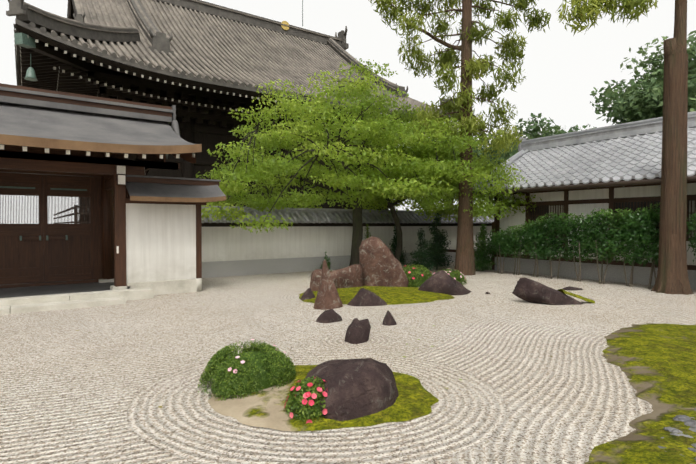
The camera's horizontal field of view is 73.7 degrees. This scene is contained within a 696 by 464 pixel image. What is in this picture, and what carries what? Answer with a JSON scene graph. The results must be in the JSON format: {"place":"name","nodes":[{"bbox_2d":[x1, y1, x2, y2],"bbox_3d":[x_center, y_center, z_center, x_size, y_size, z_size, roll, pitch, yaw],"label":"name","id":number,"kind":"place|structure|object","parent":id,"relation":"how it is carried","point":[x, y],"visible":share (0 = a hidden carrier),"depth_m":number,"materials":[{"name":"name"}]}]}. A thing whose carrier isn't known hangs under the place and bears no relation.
{"place":"outdoors","nodes":[
{"label":"outdoors","id":0,"kind":"place"},
{"bbox_2d":[0,262,695,463],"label":"sand ground","id":1,"kind":"structure","parent":0,"point":[113,381],"depth_m":4.92,"materials":[{"name":"beige gravel"}]},
{"bbox_2d":[0,83,225,314],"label":"gatehouse","id":2,"kind":"object","parent":1,"relation":"on","point":[138,236],"visible":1,"depth_m":10.40,"materials":[{"name":"brown wood"}]},
{"bbox_2d":[6,0,458,223],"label":"temple hall","id":3,"kind":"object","parent":1,"relation":"on","point":[204,67],"visible":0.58,"depth_m":21.64,"materials":[{"name":"tile"}]},
{"bbox_2d":[198,339,296,400],"bbox_3d":[-0.956,1.441,4.465,0.947,0.766,0.872,-1,1,-35],"label":"shrub","id":4,"kind":"object","parent":1,"relation":"on","point":[279,362],"depth_m":4.25,"materials":[{"name":"green plant"}]},
{"bbox_2d":[228,339,285,372],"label":"flowers","id":5,"kind":"object","parent":4,"relation":"on","point":[234,370],"visible":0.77,"depth_m":4.16,"materials":[{"name":"white plant"}]},
{"bbox_2d":[300,288,314,299],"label":"rock","id":6,"kind":"object","parent":1,"relation":"on","point":[308,293],"visible":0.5,"depth_m":9.59,"materials":[{"name":"stone"}]},
{"bbox_2d":[208,365,438,431],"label":"moss island","id":7,"kind":"structure","parent":1,"relation":"on","point":[414,400],"depth_m":3.85,"materials":[{"name":"green plant"}]},
{"bbox_2d":[285,376,325,421],"bbox_3d":[-0.307,1.461,3.797,0.438,0.554,0.416,-1,1,-35],"label":"azalea shrub","id":8,"kind":"object","parent":7,"relation":"on","point":[303,385],"depth_m":3.68,"materials":[{"name":"green plant"}]},
{"bbox_2d":[284,377,326,422],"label":"red flowers","id":9,"kind":"object","parent":8,"relation":"on","point":[313,396],"visible":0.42,"depth_m":3.64,"materials":[{"name":"plant"}]},
{"bbox_2d":[320,252,331,270],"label":"shrub","id":10,"kind":"object","parent":1,"relation":"on","point":[328,261],"visible":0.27,"depth_m":15.45,"materials":[{"name":"green plant"}]},
{"bbox_2d":[313,260,342,309],"bbox_3d":[-0.385,1.266,8.770,0.635,1.506,0.438,-1,1,-35],"label":"pointed rock","id":11,"kind":"object","parent":1,"relation":"on","point":[327,297],"visible":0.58,"depth_m":8.62,"materials":[{"name":"brown stone"}]},
{"bbox_2d":[316,309,341,322],"bbox_3d":[-0.321,1.477,7.500,0.458,0.481,0.288,-1,1,-35],"label":"sand rock","id":12,"kind":"object","parent":1,"relation":"on","point":[329,316],"visible":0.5,"depth_m":7.39,"materials":[{"name":"stone"}]},
{"bbox_2d":[310,264,363,290],"bbox_3d":[-0.367,1.444,11.197,0.996,1.330,1.466,1,1,42],"label":"rock","id":13,"kind":"object","parent":1,"relation":"on","point":[349,276],"visible":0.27,"depth_m":10.98,"materials":[{"name":"brown stone"}]},
{"bbox_2d":[196,58,484,265],"bbox_3d":[-0.493,-1.875,15.058,9.416,6.628,7.183,0,1,0],"label":"tree","id":14,"kind":"object","parent":1,"relation":"on","point":[262,171],"depth_m":13.32,"materials":[{"name":"green plant"}]},
{"bbox_2d":[201,206,493,277],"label":"tiled wall","id":15,"kind":"structure","parent":1,"relation":"on","point":[308,239],"depth_m":15.34,"materials":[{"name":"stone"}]},
{"bbox_2d":[305,358,398,420],"bbox_3d":[0.021,1.612,4.167,1.016,1.025,0.975,-1,1,-35],"label":"rock","id":16,"kind":"object","parent":1,"relation":"on","point":[358,388],"visible":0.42,"depth_m":3.79,"materials":[{"name":"brown stone"}]},
{"bbox_2d":[344,318,370,343],"bbox_3d":[0.116,1.513,6.252,0.351,0.714,0.501,-1,1,-35],"label":"sand rock","id":17,"kind":"object","parent":1,"relation":"on","point":[357,331],"visible":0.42,"depth_m":6.14,"materials":[{"name":"brown stone"}]},
{"bbox_2d":[76,275,651,407],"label":"fallen leaves","id":18,"kind":"object","parent":1,"relation":"on","point":[300,339],"visible":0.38,"depth_m":6.23,"materials":[{"name":"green plant"}]},
{"bbox_2d":[347,288,386,305],"bbox_3d":[0.344,1.473,9.073,0.728,0.771,0.623,-1,1,-35],"label":"rock","id":19,"kind":"object","parent":1,"relation":"on","point":[364,297],"visible":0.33,"depth_m":8.92,"materials":[{"name":"stone"}]},
{"bbox_2d":[298,286,453,304],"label":"moss island","id":20,"kind":"structure","parent":1,"relation":"on","point":[398,295],"depth_m":9.78,"materials":[{"name":"green plant"}]},
{"bbox_2d":[359,236,408,286],"bbox_3d":[0.852,1.352,11.591,1.185,2.493,0.820,0,1,-15],"label":"tall rock","id":21,"kind":"object","parent":1,"relation":"on","point":[380,263],"visible":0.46,"depth_m":11.30,"materials":[{"name":"brown stone"}]},
{"bbox_2d":[382,310,396,325],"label":"sand rock","id":22,"kind":"object","parent":1,"relation":"on","point":[388,319],"visible":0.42,"depth_m":7.21,"materials":[{"name":"stone"}]},
{"bbox_2d":[388,224,406,265],"bbox_3d":[1.785,0.490,16.821,0.779,1.710,0.762,-1,1,-35],"label":"small shrub","id":23,"kind":"object","parent":1,"relation":"on","point":[394,246],"depth_m":16.71,"materials":[{"name":"green plant"}]},
{"bbox_2d":[405,268,425,286],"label":"azalea shrub","id":24,"kind":"object","parent":1,"relation":"on","point":[422,281],"visible":0.21,"depth_m":11.64,"materials":[{"name":"green plant"}]},
{"bbox_2d":[403,264,431,286],"bbox_3d":[1.709,1.104,11.932,1.121,0.570,0.900,-1,1,-35],"label":"azalea shrub","id":25,"kind":"object","parent":1,"relation":"on","point":[418,272],"visible":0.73,"depth_m":11.66,"materials":[{"name":"green plant"}]},
{"bbox_2d":[402,228,436,270],"bbox_3d":[2.384,0.621,15.110,1.108,1.501,1.124,-1,1,-35],"label":"shrub","id":26,"kind":"object","parent":1,"relation":"on","point":[419,254],"depth_m":15.03,"materials":[{"name":"green plant"}]},
{"bbox_2d":[329,107,541,261],"bbox_3d":[2.696,-1.393,15.875,7.118,5.660,5.663,0,1,3],"label":"tree","id":27,"kind":"object","parent":1,"relation":"on","point":[429,207],"depth_m":14.51,"materials":[{"name":"green plant"}]},
{"bbox_2d":[425,213,452,269],"bbox_3d":[3.126,0.334,16.096,1.140,2.044,1.198,-1,1,-35],"label":"shrub","id":28,"kind":"object","parent":1,"relation":"on","point":[436,246],"depth_m":15.98,"materials":[{"name":"green plant"}]},
{"bbox_2d":[418,270,471,294],"bbox_3d":[2.283,1.362,10.717,1.290,1.032,1.044,0,1,18],"label":"rock","id":29,"kind":"object","parent":1,"relation":"on","point":[442,281],"visible":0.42,"depth_m":10.32,"materials":[{"name":"stone"}]},
{"bbox_2d":[433,269,466,284],"bbox_3d":[2.584,1.168,12.068,1.089,0.431,0.805,-1,1,-35],"label":"azalea shrub","id":30,"kind":"object","parent":1,"relation":"on","point":[459,274],"visible":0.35,"depth_m":12.00,"materials":[{"name":"green plant"}]},
{"bbox_2d":[449,272,461,283],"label":"azalea shrub","id":31,"kind":"object","parent":1,"relation":"on","point":[457,279],"visible":0.04,"depth_m":11.94,"materials":[{"name":"green plant"}]},
{"bbox_2d":[370,0,550,275],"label":"cedar","id":32,"kind":"object","parent":1,"relation":"on","point":[447,60],"depth_m":14.33,"materials":[{"name":"green plant"}]},
{"bbox_2d":[474,222,496,270],"bbox_3d":[4.508,0.514,15.616,0.944,1.698,0.952,-1,1,-35],"label":"hedge shrub","id":33,"kind":"object","parent":1,"relation":"on","point":[481,252],"depth_m":15.53,"materials":[{"name":"green plant"}]},
{"bbox_2d":[512,277,582,304],"bbox_3d":[4.165,1.397,9.255,1.717,0.973,0.560,0,1,-3],"label":"rock slab","id":34,"kind":"object","parent":1,"relation":"on","point":[529,290],"visible":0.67,"depth_m":9.07,"materials":[{"name":"stone"}]},
{"bbox_2d":[427,111,695,289],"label":"tiled building","id":35,"kind":"structure","parent":1,"relation":"on","point":[612,167],"depth_m":13.68,"materials":[{"name":"tile"}]},
{"bbox_2d":[563,286,582,289],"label":"flat stone","id":36,"kind":"object","parent":1,"relation":"on","point":[570,288],"visible":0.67,"depth_m":11.03,"materials":[{"name":"grey stone"}]},
{"bbox_2d":[558,289,594,302],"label":"moss on slab","id":37,"kind":"object","parent":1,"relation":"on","point":[577,296],"visible":0.98,"depth_m":9.18,"materials":[{"name":"green plant"}]},
{"bbox_2d":[483,203,695,288],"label":"hedge","id":38,"kind":"object","parent":1,"relation":"on","point":[639,226],"depth_m":12.39,"materials":[{"name":"green plant"}]},
{"bbox_2d":[556,0,693,294],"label":"cedar","id":39,"kind":"object","parent":1,"relation":"on","point":[672,275],"depth_m":10.46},
{"bbox_2d":[584,323,695,463],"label":"moss bank","id":40,"kind":"structure","parent":1,"relation":"on","point":[656,363],"depth_m":4.33,"materials":[{"name":"green plant"}]},
{"bbox_2d":[668,427,682,432],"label":"pebble","id":41,"kind":"object","parent":40,"relation":"on","point":[673,430],"visible":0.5,"depth_m":3.39,"materials":[{"name":"grey stone"}]},
{"bbox_2d":[673,416,689,420],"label":"pebble","id":42,"kind":"object","parent":40,"relation":"on","point":[677,419],"visible":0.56,"depth_m":3.59,"materials":[{"name":"grey stone"}]},
{"bbox_2d":[675,415,690,419],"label":"pebble","id":43,"kind":"object","parent":40,"relation":"on","point":[684,416],"visible":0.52,"depth_m":3.62,"materials":[{"name":"grey stone"}]},
{"bbox_2d":[684,421,695,425],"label":"stone","id":44,"kind":"object","parent":40,"relation":"on","point":[688,423],"visible":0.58,"depth_m":3.50,"materials":[{"name":"grey stone"}]},
{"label":"tree trunk","id":45,"kind":"object","parent":1,"relation":"on","visible":0},
{"bbox_2d":[475,113,581,166],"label":"tree leaves","id":46,"kind":"object","parent":45,"relation":"on","point":[536,133],"visible":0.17,"depth_m":22.15,"materials":[{"name":"green plant"}]},
{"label":"tree trunk","id":47,"kind":"object","parent":1,"relation":"on","visible":0},
{"bbox_2d":[590,30,695,124],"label":"tree leaves","id":48,"kind":"object","parent":47,"relation":"on","point":[630,100],"visible":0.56,"depth_m":20.18,"materials":[{"name":"green plant"}]},
{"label":"tree trunk","id":49,"kind":"object","parent":1,"relation":"on","visible":0},
{"bbox_2d":[423,133,490,181],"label":"tree leaves","id":50,"kind":"object","parent":49,"relation":"on","point":[475,151],"depth_m":24.21,"materials":[{"name":"green plant"}]},
{"bbox_3d":[15.566,-2.236,28.375,5.692,6.910,5.650,-1,1,-35],"label":"tree trunk","id":51,"kind":"object","parent":1,"relation":"on","visible":0},
{"bbox_2d":[574,124,596,131],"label":"tree leaves","id":52,"kind":"object","parent":51,"relation":"on","point":[583,126],"depth_m":26.64,"materials":[{"name":"green plant"}]},
{"bbox_3d":[16.777,-2.278,16.572,5.727,7.364,5.900,-1,1,-35],"label":"tree trunk","id":53,"kind":"object","parent":1,"relation":"on","visible":0},
{"bbox_2d":[688,81,695,111],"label":"tree leaves","id":54,"kind":"object","parent":53,"relation":"on","point":[692,98],"visible":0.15,"depth_m":18.25,"materials":[{"name":"green plant"}]},
{"bbox_2d":[0,0,695,223],"label":"sky","id":55,"kind":"structure","parent":0,"point":[562,69],"materials":[{"name":"white"}]},
{"bbox_2d":[364,224,370,238],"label":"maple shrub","id":56,"kind":"object","parent":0,"point":[367,228],"depth_m":16.05,"materials":[{"name":"green plant"}]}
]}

